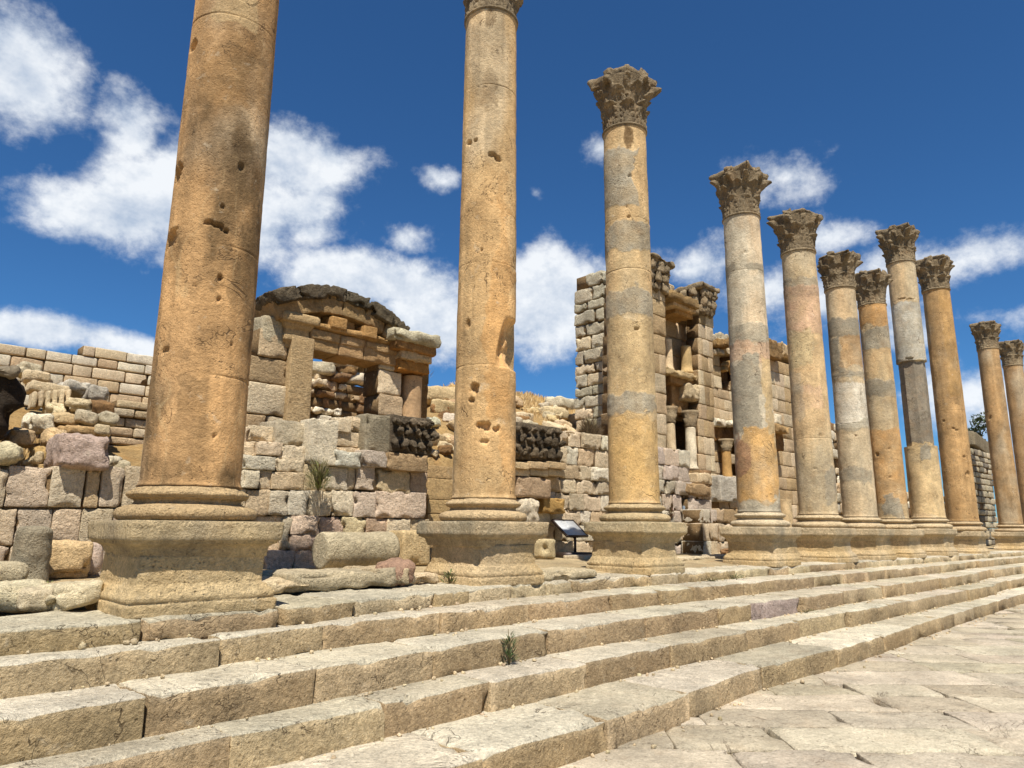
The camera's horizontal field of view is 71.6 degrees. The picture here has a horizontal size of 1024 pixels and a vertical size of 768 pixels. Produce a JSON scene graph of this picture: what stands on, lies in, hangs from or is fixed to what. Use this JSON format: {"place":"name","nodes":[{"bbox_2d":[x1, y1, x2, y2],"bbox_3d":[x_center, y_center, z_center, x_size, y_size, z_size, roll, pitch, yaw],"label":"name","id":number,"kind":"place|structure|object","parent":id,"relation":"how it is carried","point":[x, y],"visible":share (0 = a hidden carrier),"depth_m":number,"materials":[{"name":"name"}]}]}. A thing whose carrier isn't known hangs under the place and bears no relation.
{"place":"outdoors","nodes":[
{"label":"outdoors","id":0,"kind":"place"},
{"bbox_2d":[0,385,576,467],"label":"hill","id":1,"kind":"structure","parent":0,"point":[132,454],"depth_m":11.51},
{"bbox_2d":[0,376,25,440],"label":"fallen block","id":2,"kind":"object","parent":1,"relation":"on","point":[12,395],"depth_m":8.61,"materials":[{"name":"black stone"}]},
{"bbox_2d":[0,365,20,379],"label":"fallen block","id":3,"kind":"object","parent":2,"relation":"on","point":[11,372],"depth_m":8.57,"materials":[{"name":"stone"}]},
{"bbox_2d":[1,427,35,447],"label":"fallen stone","id":4,"kind":"object","parent":1,"relation":"on","point":[23,437],"visible":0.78,"depth_m":9.07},
{"bbox_2d":[21,413,54,434],"bbox_3d":[-6.633,0.561,9.941,0.393,0.312,0.671,11,-16,-43],"label":"fallen stone","id":5,"kind":"object","parent":1,"relation":"on","point":[38,424],"visible":0.83,"depth_m":9.73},
{"bbox_2d":[40,427,66,446],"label":"fallen stone","id":6,"kind":"object","parent":1,"relation":"on","point":[47,434],"visible":0.45,"depth_m":9.29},
{"bbox_2d":[0,343,152,407],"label":"terrace wall","id":7,"kind":"structure","parent":1,"relation":"on","point":[121,375],"depth_m":27.09,"materials":[{"name":"stone"}]},
{"bbox_2d":[57,425,98,436],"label":"fallen stone","id":8,"kind":"object","parent":1,"relation":"on","point":[70,429],"visible":0.48,"depth_m":9.71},
{"bbox_2d":[52,412,78,426],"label":"fallen stone","id":9,"kind":"object","parent":8,"relation":"on","point":[64,418],"visible":0.63,"depth_m":9.96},
{"bbox_2d":[41,402,66,413],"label":"fallen stone","id":10,"kind":"object","parent":9,"relation":"on","point":[52,407],"visible":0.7,"depth_m":10.33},
{"bbox_2d":[25,380,70,409],"bbox_3d":[-7.048,0.198,10.777,0.523,0.464,0.738,11,-16,-43],"label":"cornice fragment","id":11,"kind":"object","parent":10,"relation":"on","point":[42,394],"visible":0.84,"depth_m":10.58,"materials":[{"name":"stone"}]},
{"bbox_2d":[21,369,52,386],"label":"fallen stone","id":12,"kind":"object","parent":11,"relation":"on","point":[28,375],"visible":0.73,"depth_m":11.12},
{"bbox_2d":[16,361,41,378],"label":"fallen stone","id":13,"kind":"object","parent":12,"relation":"on","point":[24,365],"visible":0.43,"depth_m":11.59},
{"bbox_2d":[57,379,90,397],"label":"fallen stone","id":14,"kind":"object","parent":11,"relation":"on","point":[78,389],"visible":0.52,"depth_m":11.19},
{"bbox_2d":[64,397,91,414],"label":"fallen stone","id":15,"kind":"object","parent":10,"relation":"on","point":[72,405],"visible":0.52,"depth_m":10.45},
{"bbox_2d":[74,409,98,425],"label":"fallen stone","id":16,"kind":"object","parent":8,"relation":"on","point":[82,417],"visible":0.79,"depth_m":10.02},
{"bbox_2d":[81,384,108,400],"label":"fallen stone","id":17,"kind":"object","parent":1,"relation":"on","point":[94,392],"visible":0.69,"depth_m":11.08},
{"bbox_2d":[94,424,110,437],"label":"fallen stone","id":18,"kind":"object","parent":1,"relation":"on","point":[101,430],"visible":0.69,"depth_m":9.79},
{"bbox_2d":[89,411,119,426],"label":"fallen stone","id":19,"kind":"object","parent":18,"relation":"on","point":[110,419],"visible":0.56,"depth_m":10.23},
{"bbox_2d":[91,400,114,413],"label":"fallen stone","id":20,"kind":"object","parent":19,"relation":"on","point":[99,406],"visible":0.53,"depth_m":10.55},
{"bbox_2d":[108,400,147,445],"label":"coursed wall","id":21,"kind":"structure","parent":1,"relation":"on","point":[129,429],"depth_m":11.31,"materials":[{"name":"stone"}]},
{"bbox_2d":[310,373,364,419],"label":"ruined wall","id":22,"kind":"structure","parent":1,"relation":"on","point":[333,396],"depth_m":19.25,"materials":[{"name":"stone"}]},
{"bbox_2d":[312,361,335,375],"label":"rubble stone","id":23,"kind":"object","parent":22,"relation":"on","point":[325,368],"visible":0.7,"depth_m":19.12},
{"bbox_2d":[344,372,363,385],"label":"rubble stone","id":24,"kind":"object","parent":22,"relation":"on","point":[357,379],"visible":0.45,"depth_m":19.80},
{"bbox_2d":[336,366,356,374],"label":"rubble stone","id":25,"kind":"object","parent":24,"relation":"on","point":[348,370],"visible":0.51,"depth_m":19.62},
{"bbox_2d":[246,284,441,426],"bbox_3d":[-3.396,0.003,14.313,4.310,3.774,1.515,11,-16,-43],"label":"ruined gateway","id":26,"kind":"object","parent":1,"relation":"on","point":[297,330],"visible":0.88,"depth_m":13.84,"materials":[{"name":"stone"}]},
{"bbox_2d":[427,417,440,426],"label":"rubble stone","id":27,"kind":"object","parent":1,"relation":"on","point":[436,421],"visible":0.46,"depth_m":17.67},
{"bbox_2d":[431,449,438,457],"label":"rubble stone","id":28,"kind":"object","parent":1,"relation":"on","point":[435,453],"visible":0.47,"depth_m":15.90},
{"bbox_2d":[432,433,445,445],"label":"rubble stone","id":29,"kind":"object","parent":1,"relation":"on","point":[441,438],"visible":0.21,"depth_m":16.48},
{"bbox_2d":[427,385,454,405],"bbox_3d":[-2.122,0.383,20.532,1.320,0.623,0.988,8,-14,-31],"label":"fallen block","id":30,"kind":"object","parent":1,"relation":"on","point":[438,392],"depth_m":20.10,"materials":[{"name":"stone"}]},
{"bbox_2d":[430,399,454,412],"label":"rubble stone","id":31,"kind":"object","parent":1,"relation":"on","point":[441,405],"visible":0.56,"depth_m":18.84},
{"bbox_2d":[438,445,452,455],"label":"rubble stone","id":32,"kind":"object","parent":1,"relation":"on","point":[445,450],"visible":0.85,"depth_m":16.21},
{"bbox_2d":[437,441,453,453],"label":"rubble stone","id":33,"kind":"object","parent":1,"relation":"on","point":[442,443],"visible":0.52,"depth_m":16.42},
{"bbox_2d":[442,433,452,442],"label":"rubble stone","id":34,"kind":"object","parent":1,"relation":"on","point":[447,435],"visible":0.34,"depth_m":17.07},
{"bbox_2d":[442,413,453,421],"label":"rubble stone","id":35,"kind":"object","parent":1,"relation":"on","point":[447,417],"visible":0.69,"depth_m":18.32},
{"bbox_2d":[446,420,453,430],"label":"rubble stone","id":36,"kind":"object","parent":1,"relation":"on","point":[450,425],"visible":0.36,"depth_m":17.84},
{"bbox_2d":[516,396,523,407],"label":"rubble stone","id":37,"kind":"object","parent":1,"relation":"on","point":[519,402],"visible":0.2,"depth_m":22.63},
{"bbox_2d":[516,412,533,420],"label":"rubble stone","id":38,"kind":"object","parent":1,"relation":"on","point":[531,415],"visible":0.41,"depth_m":21.23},
{"bbox_2d":[542,411,555,418],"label":"rubble stone","id":39,"kind":"object","parent":1,"relation":"on","point":[545,413],"visible":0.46,"depth_m":22.95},
{"bbox_2d":[546,414,558,421],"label":"rubble stone","id":40,"kind":"object","parent":1,"relation":"on","point":[552,417],"visible":0.48,"depth_m":22.67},
{"bbox_2d":[538,406,568,419],"bbox_3d":[1.347,0.999,23.547,0.991,0.470,0.736,5,-13,-23],"label":"fallen block","id":41,"kind":"object","parent":1,"relation":"on","point":[560,410],"depth_m":23.27,"materials":[{"name":"stone"}]},
{"bbox_2d":[542,421,567,430],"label":"rubble stone","id":42,"kind":"object","parent":1,"relation":"on","point":[553,424],"visible":0.42,"depth_m":21.14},
{"bbox_2d":[544,396,574,409],"bbox_3d":[1.803,0.771,26.529,0.853,0.572,1.139,-8,-14,35],"label":"fallen block","id":43,"kind":"object","parent":1,"relation":"on","point":[562,401],"depth_m":26.14,"materials":[{"name":"stone"}]},
{"bbox_2d":[554,419,571,426],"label":"rubble stone","id":44,"kind":"object","parent":1,"relation":"on","point":[561,422],"visible":0.36,"depth_m":22.23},
{"bbox_2d":[566,413,577,425],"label":"rubble stone","id":45,"kind":"object","parent":1,"relation":"on","point":[571,417],"visible":0.22,"depth_m":23.53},
{"bbox_2d":[574,270,605,431],"bbox_3d":[3.358,-0.100,22.846,2.863,6.575,1.284,11,-16,-43],"label":"masonry stub","id":46,"kind":"object","parent":1,"relation":"on","point":[589,302],"visible":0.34,"depth_m":22.10,"materials":[{"name":"stone"}]},
{"bbox_2d":[601,252,798,526],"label":"fountain building","id":47,"kind":"structure","parent":1,"relation":"on","point":[693,384],"depth_m":22.03,"materials":[{"name":"stone"}]},
{"bbox_2d":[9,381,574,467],"bbox_3d":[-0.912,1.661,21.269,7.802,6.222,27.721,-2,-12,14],"label":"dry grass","id":48,"kind":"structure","parent":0,"point":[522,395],"depth_m":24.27,"materials":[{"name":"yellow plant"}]},
{"bbox_2d":[0,539,994,616],"bbox_3d":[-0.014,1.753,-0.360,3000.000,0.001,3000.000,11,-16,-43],"label":"ground","id":49,"kind":"structure","parent":0,"point":[83,608],"depth_m":15.64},
{"bbox_2d":[0,551,1023,767],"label":"stone steps","id":50,"kind":"structure","parent":49,"relation":"on","point":[314,707],"depth_m":5.86,"materials":[{"name":"stone"}]},
{"bbox_2d":[0,579,47,612],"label":"ledge stone","id":51,"kind":"object","parent":50,"relation":"on","point":[8,594],"visible":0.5,"depth_m":5.28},
{"bbox_2d":[0,561,28,580],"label":"stone block","id":52,"kind":"structure","parent":51,"relation":"on","point":[12,570],"depth_m":6.95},
{"bbox_2d":[16,583,54,612],"bbox_3d":[-3.723,1.665,5.540,0.374,0.221,0.652,11,-16,-43],"label":"ledge stone","id":53,"kind":"object","parent":50,"relation":"on","point":[31,599],"visible":0.44,"depth_m":5.29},
{"bbox_2d":[41,579,103,610],"bbox_3d":[-3.477,1.645,5.546,0.411,0.235,0.583,11,-16,-43],"label":"ledge stone","id":54,"kind":"object","parent":50,"relation":"on","point":[67,595],"visible":0.76,"depth_m":5.37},
{"bbox_2d":[85,0,284,619],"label":"stone column","id":55,"kind":"structure","parent":50,"relation":"on","point":[182,534],"depth_m":5.88,"materials":[{"name":"stone"}]},
{"bbox_2d":[262,567,395,592],"bbox_3d":[-1.995,2.086,7.631,1.376,0.223,0.820,11,-16,-43],"label":"ledge stone","id":56,"kind":"object","parent":50,"relation":"on","point":[328,579],"visible":0.73,"depth_m":7.34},
{"bbox_2d":[343,565,408,584],"bbox_3d":[-1.558,2.164,8.017,0.530,0.229,0.696,11,-16,-43],"label":"ledge stone","id":57,"kind":"object","parent":50,"relation":"on","point":[404,579],"visible":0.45,"depth_m":7.91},
{"bbox_2d":[375,557,415,586],"bbox_3d":[-1.335,2.129,8.052,0.443,0.317,0.405,11,-16,-43],"label":"rough rock","id":58,"kind":"object","parent":50,"relation":"on","point":[399,564],"visible":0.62,"depth_m":7.98,"materials":[{"name":"stone"}]},
{"bbox_2d":[405,572,438,584],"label":"flat stone","id":59,"kind":"object","parent":50,"relation":"on","point":[427,577],"visible":0.56,"depth_m":8.29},
{"bbox_2d":[440,569,456,583],"bbox_3d":[-0.731,2.263,8.387,0.271,0.184,0.262,11,-16,-43],"label":"weed","id":60,"kind":"object","parent":50,"relation":"on","point":[448,578],"visible":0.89,"depth_m":8.35,"materials":[{"name":"green plant"}]},
{"bbox_2d":[417,0,548,585],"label":"stone column","id":61,"kind":"structure","parent":50,"relation":"on","point":[482,532],"depth_m":9.13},
{"bbox_2d":[500,629,519,664],"bbox_3d":[-0.023,2.445,6.603,0.238,0.311,0.220,4,-12,-16],"label":"weed","id":62,"kind":"object","parent":50,"relation":"on","point":[509,654],"visible":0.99,"depth_m":6.60,"materials":[{"name":"green plant"}]},
{"bbox_2d":[539,567,596,580],"bbox_3d":[0.541,2.540,9.515,1.126,0.157,0.734,11,-16,-43],"label":"ledge stone","id":63,"kind":"object","parent":50,"relation":"on","point":[558,573],"visible":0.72,"depth_m":9.28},
{"bbox_2d":[584,64,687,575],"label":"stone column","id":64,"kind":"structure","parent":50,"relation":"on","point":[634,531],"depth_m":11.65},
{"bbox_2d":[709,160,801,567],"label":"stone column","id":65,"kind":"structure","parent":50,"relation":"on","point":[760,532],"depth_m":14.47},
{"bbox_2d":[766,208,857,562],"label":"stone column","id":66,"kind":"structure","parent":50,"relation":"on","point":[827,535],"depth_m":16.39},
{"bbox_2d":[817,249,896,560],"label":"stone column","id":67,"kind":"structure","parent":50,"relation":"on","point":[871,539],"depth_m":18.07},
{"bbox_2d":[855,268,926,558],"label":"stone column","id":68,"kind":"structure","parent":50,"relation":"on","point":[887,455],"depth_m":19.67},
{"bbox_2d":[969,320,1023,550],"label":"stone column","id":69,"kind":"structure","parent":50,"relation":"on","point":[1008,534],"depth_m":28.69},
{"bbox_2d":[998,339,1023,523],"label":"stone column","id":70,"kind":"structure","parent":50,"relation":"on","point":[1011,354],"depth_m":32.12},
{"bbox_2d":[797,422,910,518],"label":"ruined wall","id":71,"kind":"structure","parent":49,"relation":"on","point":[835,458],"depth_m":30.52,"materials":[{"name":"stone"}]},
{"bbox_2d":[938,412,991,469],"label":"tree","id":72,"kind":"object","parent":49,"relation":"on","point":[977,428],"visible":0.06,"depth_m":58.53,"materials":[{"name":"green plant"}]},
{"bbox_2d":[0,0,1023,528],"label":"sky","id":73,"kind":"structure","parent":0,"point":[864,116],"materials":[{"name":"blue"}]},
{"bbox_2d":[26,561,1019,767],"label":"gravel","id":74,"kind":"structure","parent":0,"point":[82,644],"depth_m":6.90,"materials":[{"name":"stone"}]},
{"bbox_2d":[47,545,1007,590],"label":"portico floor","id":75,"kind":"structure","parent":0,"point":[575,563],"depth_m":12.89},
{"bbox_2d":[10,526,52,581],"bbox_3d":[-5.046,1.795,7.450,0.364,0.606,0.377,11,-16,-43],"label":"stone block","id":76,"kind":"object","parent":75,"relation":"on","point":[32,548],"depth_m":7.34,"materials":[{"name":"stone"}]},
{"bbox_2d":[0,465,139,575],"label":"ashlar wall","id":77,"kind":"structure","parent":75,"relation":"on","point":[63,503],"depth_m":8.45,"materials":[{"name":"stone"}]},
{"bbox_2d":[0,441,23,466],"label":"fallen block","id":78,"kind":"object","parent":77,"relation":"on","point":[11,453],"depth_m":8.15,"materials":[{"name":"stone"}]},
{"bbox_2d":[23,451,43,466],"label":"fallen stone","id":79,"kind":"object","parent":77,"relation":"on","point":[35,459],"visible":0.93,"depth_m":8.68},
{"bbox_2d":[29,446,46,463],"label":"fallen stone","id":80,"kind":"object","parent":77,"relation":"on","point":[34,450],"visible":0.34,"depth_m":8.97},
{"bbox_2d":[43,433,109,470],"bbox_3d":[-5.408,0.861,8.849,0.591,0.478,0.836,11,-16,-43],"label":"fallen block","id":81,"kind":"object","parent":77,"relation":"on","point":[85,452],"depth_m":8.58,"materials":[{"name":"stone"}]},
{"bbox_2d":[114,460,130,468],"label":"fallen stone","id":82,"kind":"object","parent":77,"relation":"on","point":[122,463],"visible":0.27,"depth_m":9.15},
{"bbox_2d":[109,455,122,466],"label":"fallen stone","id":83,"kind":"object","parent":82,"relation":"on","point":[114,460],"visible":0.45,"depth_m":9.33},
{"bbox_2d":[49,539,93,578],"bbox_3d":[-5.074,1.986,8.047,0.490,0.438,0.430,11,-16,-43],"label":"stone block","id":84,"kind":"object","parent":75,"relation":"on","point":[70,559],"depth_m":7.94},
{"bbox_2d":[87,542,102,575],"bbox_3d":[-5.003,2.057,8.363,0.310,0.410,0.358,11,-16,-43],"label":"stone block","id":85,"kind":"object","parent":75,"relation":"on","point":[96,562],"depth_m":8.29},
{"bbox_2d":[262,576,311,593],"bbox_3d":[-2.480,2.011,7.117,0.718,0.169,0.810,11,-16,-43],"label":"ledge stone","id":86,"kind":"object","parent":75,"relation":"on","point":[278,585],"visible":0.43,"depth_m":6.88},
{"bbox_2d":[241,416,428,568],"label":"ruined wall","id":87,"kind":"structure","parent":75,"relation":"on","point":[276,489],"depth_m":10.86,"materials":[{"name":"stone"}]},
{"bbox_2d":[300,418,338,465],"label":"stone block","id":88,"kind":"structure","parent":87,"relation":"on","point":[320,439],"depth_m":11.00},
{"bbox_2d":[303,457,337,490],"bbox_3d":[-2.901,1.349,10.636,0.574,0.507,0.578,11,-16,-43],"label":"weed bush","id":89,"kind":"object","parent":87,"relation":"attached to","point":[319,476],"visible":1,"depth_m":10.59,"materials":[{"name":"green plant"}]},
{"bbox_2d":[330,449,361,468],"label":"stone block","id":90,"kind":"structure","parent":87,"relation":"on","point":[346,459],"depth_m":11.23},
{"bbox_2d":[354,450,386,467],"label":"stone block","id":91,"kind":"structure","parent":87,"relation":"on","point":[373,458],"depth_m":11.53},
{"bbox_2d":[350,413,389,452],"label":"stone block","id":92,"kind":"structure","parent":91,"relation":"on","point":[374,432],"depth_m":11.74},
{"bbox_2d":[375,452,427,472],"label":"stone block","id":93,"kind":"structure","parent":87,"relation":"on","point":[402,462],"depth_m":11.94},
{"bbox_2d":[383,414,439,455],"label":"carved block","id":94,"kind":"structure","parent":93,"relation":"on","point":[414,436],"depth_m":12.14,"materials":[{"name":"black stone"}]},
{"bbox_2d":[312,531,399,568],"bbox_3d":[-2.043,2.188,9.338,1.042,0.492,0.491,10,-15,-39],"label":"column drum","id":95,"kind":"object","parent":75,"relation":"on","point":[336,549],"depth_m":9.11,"materials":[{"name":"stone"}]},
{"bbox_2d":[389,530,429,565],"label":"stone block","id":96,"kind":"structure","parent":75,"relation":"on","point":[414,547],"depth_m":11.28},
{"bbox_2d":[430,431,608,559],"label":"ruined wall","id":97,"kind":"structure","parent":75,"relation":"on","point":[581,487],"depth_m":17.00,"materials":[{"name":"stone"}]},
{"bbox_2d":[421,465,452,547],"bbox_3d":[-1.534,2.307,13.354,0.802,1.511,0.662,11,-16,-43],"label":"wall pilaster","id":98,"kind":"object","parent":97,"relation":"attached to","point":[439,484],"depth_m":13.24,"materials":[{"name":"stone"}]},
{"bbox_2d":[516,498,539,521],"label":"stone block","id":99,"kind":"structure","parent":97,"relation":"on","point":[529,507],"depth_m":14.98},
{"bbox_2d":[515,476,550,498],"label":"stone block","id":100,"kind":"structure","parent":99,"relation":"on","point":[533,487],"depth_m":15.29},
{"bbox_2d":[515,461,565,476],"bbox_3d":[0.406,1.899,15.720,1.816,0.382,0.716,11,-16,-43],"label":"cornice course","id":101,"kind":"object","parent":100,"relation":"on","point":[539,469],"visible":0.71,"depth_m":15.52,"materials":[{"name":"stone"}]},
{"bbox_2d":[515,422,566,461],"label":"carved block","id":102,"kind":"structure","parent":101,"relation":"on","point":[537,443],"depth_m":15.64,"materials":[{"name":"black stone"}]},
{"bbox_2d":[536,498,564,513],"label":"stone block","id":103,"kind":"structure","parent":97,"relation":"attached to","point":[552,505],"depth_m":15.77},
{"bbox_2d":[575,415,605,434],"bbox_3d":[2.103,1.304,19.203,1.054,1.093,1.058,11,-16,-43],"label":"dry bush","id":104,"kind":"object","parent":97,"relation":"on","point":[589,426],"visible":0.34,"depth_m":19.04,"materials":[{"name":"beige plant"}]},
{"bbox_2d":[534,539,555,558],"bbox_3d":[0.659,3.327,14.327,0.367,0.407,0.374,11,-16,-43],"label":"stone block","id":105,"kind":"object","parent":75,"relation":"on","point":[544,548],"depth_m":14.20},
{"bbox_2d":[551,519,591,557],"bbox_3d":[1.311,3.440,15.795,0.780,0.844,0.592,11,-16,-43],"label":"information panel","id":106,"kind":"object","parent":75,"relation":"on","point":[573,529],"visible":0.94,"depth_m":15.76,"materials":[{"name":"black metal"}]},
{"bbox_2d":[563,554,591,558],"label":"floor slab","id":107,"kind":"structure","parent":75,"relation":"on","point":[577,556],"depth_m":14.68,"materials":[{"name":"stone"}]},
{"bbox_2d":[677,556,714,560],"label":"floor slab","id":108,"kind":"structure","parent":75,"relation":"on","point":[684,558],"depth_m":14.77,"materials":[{"name":"stone"}]},
{"bbox_2d":[658,447,737,553],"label":"podium wall","id":109,"kind":"structure","parent":75,"relation":"on","point":[704,518],"depth_m":19.08,"materials":[{"name":"stone"}]},
{"bbox_2d":[685,483,710,496],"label":"stone block","id":110,"kind":"structure","parent":109,"relation":"on","point":[696,490],"depth_m":19.61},
{"bbox_2d":[689,472,711,484],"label":"stone block","id":111,"kind":"structure","parent":109,"relation":"on","point":[701,478],"depth_m":19.93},
{"bbox_2d":[710,475,736,502],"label":"stone block","id":112,"kind":"structure","parent":109,"relation":"on","point":[723,489],"depth_m":20.81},
{"bbox_2d":[701,554,725,557],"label":"floor slab","id":113,"kind":"structure","parent":75,"relation":"on","point":[719,555],"depth_m":15.86,"materials":[{"name":"stone"}]},
{"bbox_2d":[875,222,958,556],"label":"stone column","id":114,"kind":"structure","parent":75,"relation":"on","point":[896,245],"depth_m":21.94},
{"bbox_2d":[915,254,990,554],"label":"stone column","id":115,"kind":"structure","parent":75,"relation":"on","point":[934,277],"depth_m":24.32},
{"bbox_2d":[558,604,1023,767],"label":"street paving","id":116,"kind":"structure","parent":0,"point":[954,698],"depth_m":6.62,"materials":[{"name":"stone"}]},
{"bbox_2d":[943,431,997,544],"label":"masonry pier","id":117,"kind":"structure","parent":0,"point":[981,466],"depth_m":35.41,"materials":[{"name":"stone"}]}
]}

